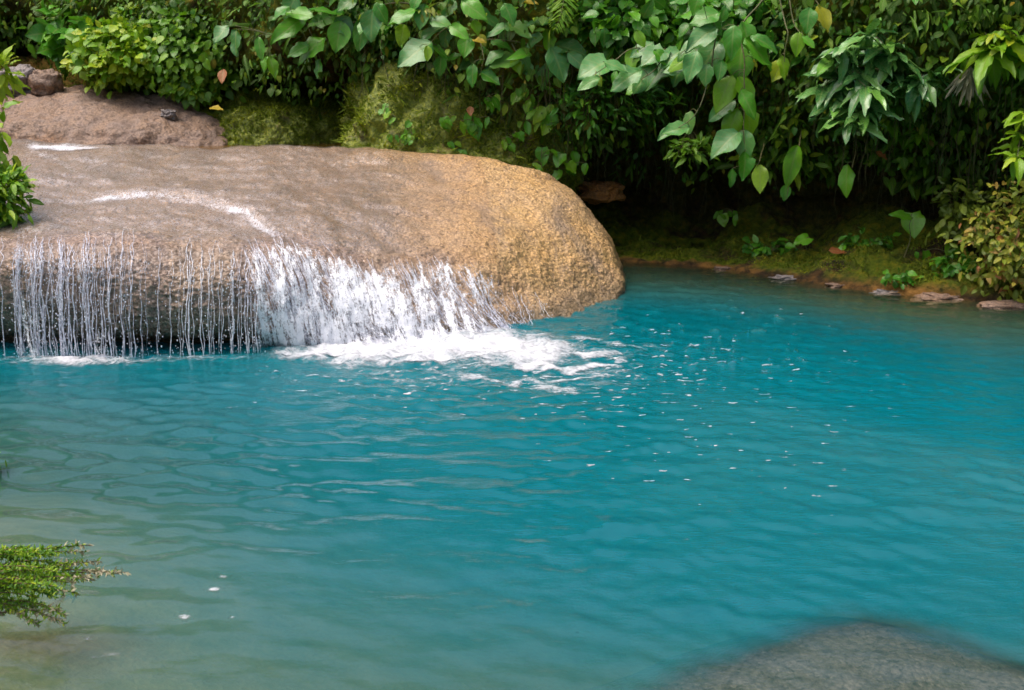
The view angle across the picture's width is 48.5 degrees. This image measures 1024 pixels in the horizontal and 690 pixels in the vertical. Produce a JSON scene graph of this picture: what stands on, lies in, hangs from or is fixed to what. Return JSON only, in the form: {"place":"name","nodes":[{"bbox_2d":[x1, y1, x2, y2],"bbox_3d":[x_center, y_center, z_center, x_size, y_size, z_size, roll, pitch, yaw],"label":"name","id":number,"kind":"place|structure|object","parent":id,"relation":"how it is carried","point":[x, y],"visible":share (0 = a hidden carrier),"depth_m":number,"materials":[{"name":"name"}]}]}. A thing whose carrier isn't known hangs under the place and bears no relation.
{"place":"outdoors","nodes":[
{"label":"outdoors","id":0,"kind":"place"},
{"bbox_2d":[49,143,340,149],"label":"stream water","id":1,"kind":"structure","parent":0,"point":[298,145],"depth_m":11.89,"materials":[{"name":"liquid"}]},
{"bbox_2d":[0,243,1023,689],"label":"water","id":2,"kind":"structure","parent":0,"point":[322,523],"depth_m":5.19,"materials":[{"name":"teal liquid"}]},
{"bbox_2d":[0,539,130,627],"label":"needle branch","id":3,"kind":"object","parent":2,"relation":"on","point":[16,565],"visible":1,"depth_m":3.71,"materials":[{"name":"green plant"}]},
{"bbox_2d":[34,312,825,617],"bbox_3d":[1.201,-0.236,8.906,6.476,0.071,11.520,11,17,38],"label":"foam","id":4,"kind":"object","parent":2,"relation":"on","point":[438,348],"visible":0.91,"depth_m":7.79,"materials":[{"name":"white"}]},
{"bbox_2d":[0,0,1023,326],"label":"hillside","id":5,"kind":"structure","parent":0,"point":[796,214],"depth_m":11.49,"materials":[{"name":"soil"}]},
{"bbox_2d":[0,43,30,105],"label":"edge shrub","id":6,"kind":"object","parent":5,"relation":"on","point":[10,78],"visible":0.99,"depth_m":11.22,"materials":[{"name":"green plant"}]},
{"bbox_2d":[15,0,98,80],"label":"round leaf shrub","id":7,"kind":"object","parent":5,"relation":"on","point":[49,37],"visible":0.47,"depth_m":13.03,"materials":[{"name":"green plant"}]},
{"bbox_2d":[0,84,228,149],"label":"rock ledge","id":8,"kind":"object","parent":5,"relation":"on","point":[76,114],"visible":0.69,"depth_m":12.06,"materials":[{"name":"stone"}]},
{"bbox_2d":[0,64,35,96],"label":"stone","id":9,"kind":"object","parent":8,"relation":"on","point":[26,70],"visible":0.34,"depth_m":12.65,"materials":[{"name":"grey stone"}]},
{"bbox_2d":[27,69,63,96],"bbox_3d":[-5.195,-2.913,12.663,0.385,0.318,0.369,0,14,0],"label":"stone","id":10,"kind":"object","parent":8,"relation":"on","point":[41,83],"visible":0.91,"depth_m":12.55,"materials":[{"name":"brown stone"}]},
{"bbox_2d":[160,109,177,119],"bbox_3d":[-3.672,-2.465,12.164,0.195,0.115,0.194,0,14,0],"label":"stone","id":11,"kind":"object","parent":8,"relation":"on","point":[169,114],"visible":1,"depth_m":12.11,"materials":[{"name":"grey stone"}]},
{"bbox_2d":[157,72,226,111],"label":"leaf bush","id":12,"kind":"object","parent":8,"relation":"on","point":[194,96],"visible":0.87,"depth_m":12.32,"materials":[{"name":"green plant"}]},
{"bbox_2d":[59,12,181,98],"bbox_3d":[-4.293,-3.191,12.645,1.552,0.989,1.489,0,14,0],"label":"leaf bush","id":13,"kind":"object","parent":5,"relation":"on","point":[105,53],"visible":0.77,"depth_m":12.30,"materials":[{"name":"green plant"}]},
{"bbox_2d":[109,0,163,33],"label":"leaf bush","id":14,"kind":"object","parent":5,"relation":"on","point":[114,10],"visible":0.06,"depth_m":12.73,"materials":[{"name":"green plant"}]},
{"bbox_2d":[120,0,261,99],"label":"leaf bush","id":15,"kind":"object","parent":5,"relation":"on","point":[197,61],"visible":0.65,"depth_m":12.15,"materials":[{"name":"green plant"}]},
{"bbox_2d":[217,69,226,83],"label":"fallen leaf","id":16,"kind":"object","parent":15,"relation":"attached to","point":[222,74],"visible":1,"depth_m":11.91,"materials":[{"name":"orange plant"}]},
{"bbox_2d":[218,86,345,147],"bbox_3d":[-2.609,-2.475,12.541,1.552,0.721,1.199,0,14,0],"label":"mossy rock","id":17,"kind":"object","parent":5,"relation":"on","point":[281,128],"visible":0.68,"depth_m":12.23,"materials":[{"name":"stone"}]},
{"bbox_2d":[209,105,222,109],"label":"fallen leaf","id":18,"kind":"object","parent":17,"relation":"on","point":[217,107],"visible":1,"depth_m":12.04,"materials":[{"name":"yellow plant"}]},
{"bbox_2d":[212,0,367,78],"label":"broadleaf shrub","id":19,"kind":"object","parent":5,"relation":"on","point":[340,30],"visible":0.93,"depth_m":11.34,"materials":[{"name":"green plant"}]},
{"bbox_2d":[329,0,412,71],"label":"round leaf shrub","id":20,"kind":"object","parent":5,"relation":"on","point":[387,30],"visible":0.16,"depth_m":11.43,"materials":[{"name":"green plant"}]},
{"bbox_2d":[340,59,590,192],"bbox_3d":[-0.451,-2.243,11.727,2.742,1.675,1.752,0,14,0],"label":"mossy rock","id":21,"kind":"object","parent":5,"relation":"on","point":[376,131],"visible":0.45,"depth_m":11.20,"materials":[{"name":"stone"}]},
{"bbox_2d":[378,103,395,124],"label":"sprout","id":22,"kind":"object","parent":21,"relation":"on","point":[385,107],"visible":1,"depth_m":10.92,"materials":[{"name":"green plant"}]},
{"bbox_2d":[387,127,415,145],"bbox_3d":[-1.060,-1.990,11.030,0.229,0.239,0.219,13,19,43],"label":"sprout","id":23,"kind":"object","parent":21,"relation":"on","point":[390,139],"visible":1,"depth_m":11.00,"materials":[{"name":"green plant"}]},
{"bbox_2d":[401,119,417,144],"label":"sprout","id":24,"kind":"object","parent":21,"relation":"on","point":[408,123],"visible":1,"depth_m":10.95,"materials":[{"name":"green plant"}]},
{"bbox_2d":[439,114,455,131],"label":"sprout","id":25,"kind":"object","parent":21,"relation":"on","point":[446,122],"visible":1,"depth_m":10.98,"materials":[{"name":"green plant"}]},
{"bbox_2d":[447,141,466,153],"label":"sprout","id":26,"kind":"object","parent":21,"relation":"on","point":[452,145],"visible":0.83,"depth_m":11.10,"materials":[{"name":"green plant"}]},
{"bbox_2d":[467,106,473,115],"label":"fallen leaf","id":27,"kind":"object","parent":21,"relation":"on","point":[470,110],"visible":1,"depth_m":10.95,"materials":[{"name":"brown plant"}]},
{"bbox_2d":[460,112,489,141],"bbox_3d":[-0.366,-2.112,11.026,0.212,0.291,0.255,10,17,35],"label":"sprout","id":28,"kind":"object","parent":21,"relation":"on","point":[471,126],"visible":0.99,"depth_m":11.04,"materials":[{"name":"green plant"}]},
{"bbox_2d":[501,131,524,151],"bbox_3d":[0.005,-1.978,11.095,0.183,0.217,0.173,13,19,42],"label":"sprout","id":29,"kind":"object","parent":21,"relation":"on","point":[520,135],"visible":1,"depth_m":11.10,"materials":[{"name":"green plant"}]},
{"bbox_2d":[511,87,534,113],"bbox_3d":[0.106,-2.368,10.999,0.209,0.260,0.197,5,14,18],"label":"sprout","id":30,"kind":"object","parent":21,"relation":"on","point":[517,95],"visible":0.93,"depth_m":10.96,"materials":[{"name":"green plant"}]},
{"bbox_2d":[526,106,547,127],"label":"sprout","id":31,"kind":"object","parent":21,"relation":"on","point":[535,115],"visible":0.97,"depth_m":10.99,"materials":[{"name":"green plant"}]},
{"bbox_2d":[524,104,558,135],"bbox_3d":[0.286,-2.181,11.041,0.336,0.306,0.160,-6,15,-21],"label":"sprout","id":32,"kind":"object","parent":21,"relation":"on","point":[545,129],"visible":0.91,"depth_m":11.05,"materials":[{"name":"green plant"}]},
{"bbox_2d":[532,146,565,170],"bbox_3d":[0.351,-1.784,11.106,0.324,0.303,0.226,7,15,26],"label":"sprout","id":33,"kind":"object","parent":21,"relation":"on","point":[542,154],"visible":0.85,"depth_m":11.14,"materials":[{"name":"green plant"}]},
{"bbox_2d":[552,150,588,182],"bbox_3d":[0.568,-1.747,11.201,0.284,0.330,0.287,-13,19,-43],"label":"sprout","id":34,"kind":"object","parent":21,"relation":"on","point":[571,166],"visible":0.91,"depth_m":11.23,"materials":[{"name":"green plant"}]},
{"bbox_2d":[360,0,586,91],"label":"broadleaf shrub","id":35,"kind":"object","parent":5,"relation":"on","point":[413,51],"visible":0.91,"depth_m":10.62,"materials":[{"name":"green plant"}]},
{"bbox_2d":[400,0,456,23],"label":"flowering sprig","id":36,"kind":"object","parent":35,"relation":"attached to","point":[432,12],"visible":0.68,"depth_m":10.69,"materials":[{"name":"green plant"}]},
{"bbox_2d":[472,37,485,42],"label":"fallen leaf","id":37,"kind":"object","parent":35,"relation":"on","point":[479,39],"visible":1,"depth_m":10.52,"materials":[{"name":"yellow plant"}]},
{"bbox_2d":[518,0,538,4],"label":"fallen leaf","id":38,"kind":"object","parent":35,"relation":"on","point":[528,1],"visible":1,"depth_m":10.43,"materials":[{"name":"yellow plant"}]},
{"bbox_2d":[0,0,1023,202],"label":"undergrowth","id":39,"kind":"object","parent":5,"relation":"on","point":[891,17],"visible":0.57,"depth_m":10.79,"materials":[{"name":"green plant"}]},
{"bbox_2d":[14,53,1020,286],"bbox_3d":[0.138,-1.891,11.245,15.271,2.280,3.892,7,15,27],"label":"moss","id":40,"kind":"object","parent":5,"relation":"on","point":[347,127],"visible":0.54,"depth_m":11.39,"materials":[{"name":"green plant"}]},
{"bbox_2d":[484,93,500,114],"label":"sprout","id":41,"kind":"object","parent":40,"relation":"on","point":[489,102],"visible":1,"depth_m":10.96,"materials":[{"name":"green plant"}]},
{"bbox_2d":[576,180,625,204],"bbox_3d":[0.958,-1.643,12.267,0.545,0.263,0.566,0,14,0],"label":"stone","id":42,"kind":"object","parent":5,"relation":"on","point":[596,193],"visible":0.96,"depth_m":12.09,"materials":[{"name":"brown stone"}]},
{"bbox_2d":[533,70,687,144],"bbox_3d":[0.926,-2.387,10.988,1.481,0.908,0.931,0,14,0],"label":"round leaf shrub","id":43,"kind":"object","parent":5,"relation":"on","point":[570,96],"visible":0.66,"depth_m":10.95,"materials":[{"name":"green plant"}]},
{"bbox_2d":[565,0,692,67],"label":"round leaf shrub","id":44,"kind":"object","parent":5,"relation":"on","point":[645,17],"visible":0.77,"depth_m":10.48,"materials":[{"name":"green plant"}]},
{"bbox_2d":[548,0,578,33],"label":"fern frond","id":45,"kind":"object","parent":44,"relation":"attached to","point":[557,5],"visible":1,"depth_m":10.29,"materials":[{"name":"green plant"}]},
{"bbox_2d":[577,29,684,95],"bbox_3d":[1.156,-2.496,10.070,1.342,0.573,0.695,-7,16,-28],"label":"broadleaf branch","id":46,"kind":"object","parent":44,"relation":"attached to","point":[647,74],"visible":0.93,"depth_m":9.95,"materials":[{"name":"green plant"}]},
{"bbox_2d":[342,34,1023,235],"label":"hanging roots","id":47,"kind":"object","parent":5,"relation":"hanging from","point":[706,179],"visible":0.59,"depth_m":10.88,"materials":[{"name":"plant"}]},
{"bbox_2d":[780,127,801,200],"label":"hanging leaf sprig","id":48,"kind":"object","parent":47,"relation":"hanging from","point":[792,162],"visible":1,"depth_m":10.27,"materials":[{"name":"green plant"}]},
{"bbox_2d":[838,143,856,197],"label":"hanging leaf sprig","id":49,"kind":"object","parent":47,"relation":"hanging from","point":[847,175],"visible":0.98,"depth_m":10.38,"materials":[{"name":"green plant"}]},
{"bbox_2d":[663,131,727,171],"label":"round leaf shrub","id":50,"kind":"object","parent":5,"relation":"on","point":[701,141],"visible":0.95,"depth_m":10.67,"materials":[{"name":"green plant"}]},
{"bbox_2d":[657,0,777,180],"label":"broadleaf vine","id":51,"kind":"object","parent":5,"relation":"on","point":[740,47],"visible":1,"depth_m":9.71,"materials":[{"name":"green plant"}]},
{"bbox_2d":[728,143,768,193],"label":"hanging leaf sprig","id":52,"kind":"object","parent":51,"relation":"hanging from","point":[760,176],"visible":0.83,"depth_m":10.42,"materials":[{"name":"green plant"}]},
{"bbox_2d":[712,266,730,272],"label":"stone","id":53,"kind":"object","parent":5,"relation":"on","point":[719,268],"visible":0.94,"depth_m":11.02,"materials":[{"name":"grey stone"}]},
{"bbox_2d":[662,0,785,62],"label":"round leaf shrub","id":54,"kind":"object","parent":5,"relation":"on","point":[728,16],"visible":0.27,"depth_m":10.24,"materials":[{"name":"green plant"}]},
{"bbox_2d":[713,208,737,227],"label":"sprout","id":55,"kind":"object","parent":5,"relation":"on","point":[722,219],"visible":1,"depth_m":12.01,"materials":[{"name":"green plant"}]},
{"bbox_2d":[742,234,797,257],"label":"creeping plant","id":56,"kind":"object","parent":5,"relation":"on","point":[759,249],"visible":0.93,"depth_m":11.34,"materials":[{"name":"green plant"}]},
{"bbox_2d":[767,274,796,284],"bbox_3d":[2.565,-0.607,10.568,0.369,0.090,0.225,0,14,0],"label":"stone","id":57,"kind":"object","parent":5,"relation":"on","point":[784,279],"visible":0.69,"depth_m":10.50,"materials":[{"name":"grey stone"}]},
{"bbox_2d":[714,90,880,189],"bbox_3d":[2.922,-2.076,11.011,1.795,1.187,1.031,0,14,0],"label":"round leaf shrub","id":58,"kind":"object","parent":5,"relation":"on","point":[822,168],"visible":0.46,"depth_m":10.94,"materials":[{"name":"green plant"}]},
{"bbox_2d":[770,0,831,82],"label":"broadleaf vine","id":59,"kind":"object","parent":5,"relation":"on","point":[808,17],"visible":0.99,"depth_m":9.65,"materials":[{"name":"green plant"}]},
{"bbox_2d":[793,233,812,249],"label":"seedling","id":60,"kind":"object","parent":5,"relation":"on","point":[805,239],"visible":1,"depth_m":10.80,"materials":[{"name":"green plant"}]},
{"bbox_2d":[768,3,860,76],"bbox_3d":[2.862,-2.857,10.429,1.218,0.892,0.994,0,14,0],"label":"round leaf shrub","id":61,"kind":"object","parent":5,"relation":"on","point":[797,59],"visible":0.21,"depth_m":10.30,"materials":[{"name":"green plant"}]},
{"bbox_2d":[825,283,843,290],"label":"stone","id":62,"kind":"object","parent":5,"relation":"on","point":[836,286],"visible":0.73,"depth_m":10.15,"materials":[{"name":"grey stone"}]},
{"bbox_2d":[829,247,846,253],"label":"fallen leaf","id":63,"kind":"object","parent":5,"relation":"on","point":[835,250],"visible":1,"depth_m":10.57,"materials":[{"name":"orange plant"}]},
{"bbox_2d":[838,227,901,249],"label":"creeping plant","id":64,"kind":"object","parent":5,"relation":"on","point":[866,242],"visible":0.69,"depth_m":10.69,"materials":[{"name":"green plant"}]},
{"bbox_2d":[795,17,962,145],"bbox_3d":[3.029,-2.229,9.698,1.265,1.036,1.506,-7,15,-26],"label":"narrowleaf shrub","id":65,"kind":"object","parent":5,"relation":"on","point":[851,87],"visible":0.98,"depth_m":9.42,"materials":[{"name":"green plant"}]},
{"bbox_2d":[869,289,900,299],"bbox_3d":[3.319,-0.440,9.877,0.422,0.089,0.234,0,14,0],"label":"stone","id":66,"kind":"object","parent":5,"relation":"on","point":[883,292],"visible":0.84,"depth_m":9.80,"materials":[{"name":"grey stone"}]},
{"bbox_2d":[880,268,923,289],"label":"creeping plant","id":67,"kind":"object","parent":5,"relation":"on","point":[903,277],"visible":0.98,"depth_m":9.80,"materials":[{"name":"green plant"}]},
{"bbox_2d":[887,25,925,43],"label":"broad tip shrub","id":68,"kind":"object","parent":5,"relation":"on","point":[919,35],"visible":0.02,"depth_m":9.53,"materials":[{"name":"green plant"}]},
{"bbox_2d":[889,210,925,257],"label":"seedling","id":69,"kind":"object","parent":5,"relation":"on","point":[913,224],"visible":1,"depth_m":10.18,"materials":[{"name":"green plant"}]},
{"bbox_2d":[880,106,942,156],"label":"narrowleaf shrub","id":70,"kind":"object","parent":5,"relation":"on","point":[916,137],"visible":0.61,"depth_m":10.18,"materials":[{"name":"green plant"}]},
{"bbox_2d":[876,151,886,159],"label":"fallen leaf","id":71,"kind":"object","parent":70,"relation":"hanging from","point":[879,153],"visible":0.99,"depth_m":10.36,"materials":[{"name":"brown plant"}]},
{"bbox_2d":[914,251,919,261],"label":"sprout","id":72,"kind":"object","parent":5,"relation":"on","point":[916,253],"visible":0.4,"depth_m":10.05,"materials":[{"name":"green plant"}]},
{"bbox_2d":[834,117,1006,201],"bbox_3d":[4.061,-1.837,10.767,2.058,1.011,1.019,0,14,0],"label":"round leaf shrub","id":73,"kind":"object","parent":5,"relation":"on","point":[917,192],"visible":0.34,"depth_m":10.64,"materials":[{"name":"green plant"}]},
{"bbox_2d":[910,292,963,305],"bbox_3d":[3.644,-0.388,9.656,0.519,0.100,0.308,0,14,0],"label":"stone","id":74,"kind":"object","parent":5,"relation":"on","point":[936,298],"visible":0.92,"depth_m":9.59,"materials":[{"name":"brown stone"}]},
{"bbox_2d":[922,243,968,259],"bbox_3d":[3.848,-0.798,10.141,0.403,0.238,0.166,2,14,7],"label":"sprout","id":75,"kind":"object","parent":5,"relation":"on","point":[927,253],"visible":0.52,"depth_m":10.11,"materials":[{"name":"green plant"}]},
{"bbox_2d":[929,249,982,278],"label":"creeping plant","id":76,"kind":"object","parent":5,"relation":"on","point":[952,270],"visible":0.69,"depth_m":9.80,"materials":[{"name":"green plant"}]},
{"bbox_2d":[925,176,996,249],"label":"yellow bush","id":77,"kind":"object","parent":5,"relation":"on","point":[970,199],"visible":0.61,"depth_m":9.90,"materials":[{"name":"green plant"}]},
{"bbox_2d":[956,9,1000,33],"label":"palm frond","id":78,"kind":"object","parent":5,"relation":"on","point":[970,10],"visible":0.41,"depth_m":9.20,"materials":[{"name":"green plant"}]},
{"bbox_2d":[937,177,1023,302],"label":"yellow bush","id":79,"kind":"object","parent":5,"relation":"on","point":[1008,261],"visible":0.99,"depth_m":9.32,"materials":[{"name":"green plant"}]},
{"bbox_2d":[943,40,1022,95],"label":"leafy branch","id":80,"kind":"object","parent":5,"relation":"on","point":[986,64],"visible":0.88,"depth_m":9.01,"materials":[{"name":"green green leaf"}]},
{"bbox_2d":[944,45,990,107],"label":"dry palm leaf","id":81,"kind":"object","parent":80,"relation":"hanging from","point":[966,82],"visible":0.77,"depth_m":9.34,"materials":[{"name":"plant"}]},
{"bbox_2d":[968,12,1023,80],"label":"leafy branch","id":82,"kind":"object","parent":5,"relation":"on","point":[1007,33],"visible":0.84,"depth_m":8.97,"materials":[{"name":"green plant"}]},
{"bbox_2d":[976,300,1023,311],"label":"stone","id":83,"kind":"object","parent":5,"relation":"on","point":[1004,305],"visible":0.94,"depth_m":9.26,"materials":[{"name":"stone"}]},
{"bbox_2d":[988,111,1023,185],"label":"leafy branch","id":84,"kind":"object","parent":5,"relation":"on","point":[1016,166],"visible":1,"depth_m":8.92,"materials":[{"name":"green plant"}]},
{"bbox_2d":[998,285,1013,293],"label":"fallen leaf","id":85,"kind":"object","parent":5,"relation":"on","point":[1001,290],"visible":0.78,"depth_m":9.43,"materials":[{"name":"brown plant"}]},
{"bbox_2d":[0,283,1023,689],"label":"ground","id":86,"kind":"structure","parent":0,"point":[30,659],"depth_m":4.72,"materials":[{"name":"brown soil"}]},
{"bbox_2d":[0,139,626,344],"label":"boulder","id":87,"kind":"object","parent":86,"relation":"on","point":[528,235],"visible":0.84,"depth_m":8.96,"materials":[{"name":"stone"}]},
{"bbox_2d":[0,100,21,173],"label":"edge shrub","id":88,"kind":"object","parent":87,"relation":"on","point":[3,156],"visible":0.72,"depth_m":8.57,"materials":[{"name":"green plant"}]},
{"bbox_2d":[0,159,44,230],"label":"leafy shrub","id":89,"kind":"object","parent":87,"relation":"on","point":[12,185],"visible":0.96,"depth_m":8.24,"materials":[{"name":"green plant"}]},
{"bbox_2d":[0,229,151,358],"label":"waterfall","id":90,"kind":"structure","parent":87,"relation":"on","point":[36,321],"depth_m":7.63,"materials":[{"name":"white liquid"}]},
{"bbox_2d":[8,143,273,235],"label":"flowing water","id":91,"kind":"structure","parent":87,"relation":"on","point":[61,147],"depth_m":10.88,"materials":[{"name":"white liquid"}]},
{"bbox_2d":[152,240,261,357],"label":"waterfall","id":92,"kind":"structure","parent":87,"relation":"on","point":[233,326],"depth_m":7.74,"materials":[{"name":"white liquid"}]},
{"bbox_2d":[244,234,551,345],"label":"waterfall","id":93,"kind":"structure","parent":87,"relation":"on","point":[329,331],"depth_m":8.07,"materials":[{"name":"white liquid"}]},
{"bbox_2d":[642,618,1023,689],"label":"sunken rock","id":94,"kind":"object","parent":86,"relation":"on","point":[850,654],"visible":0.76,"depth_m":3.82,"materials":[{"name":"stone"}]}
]}

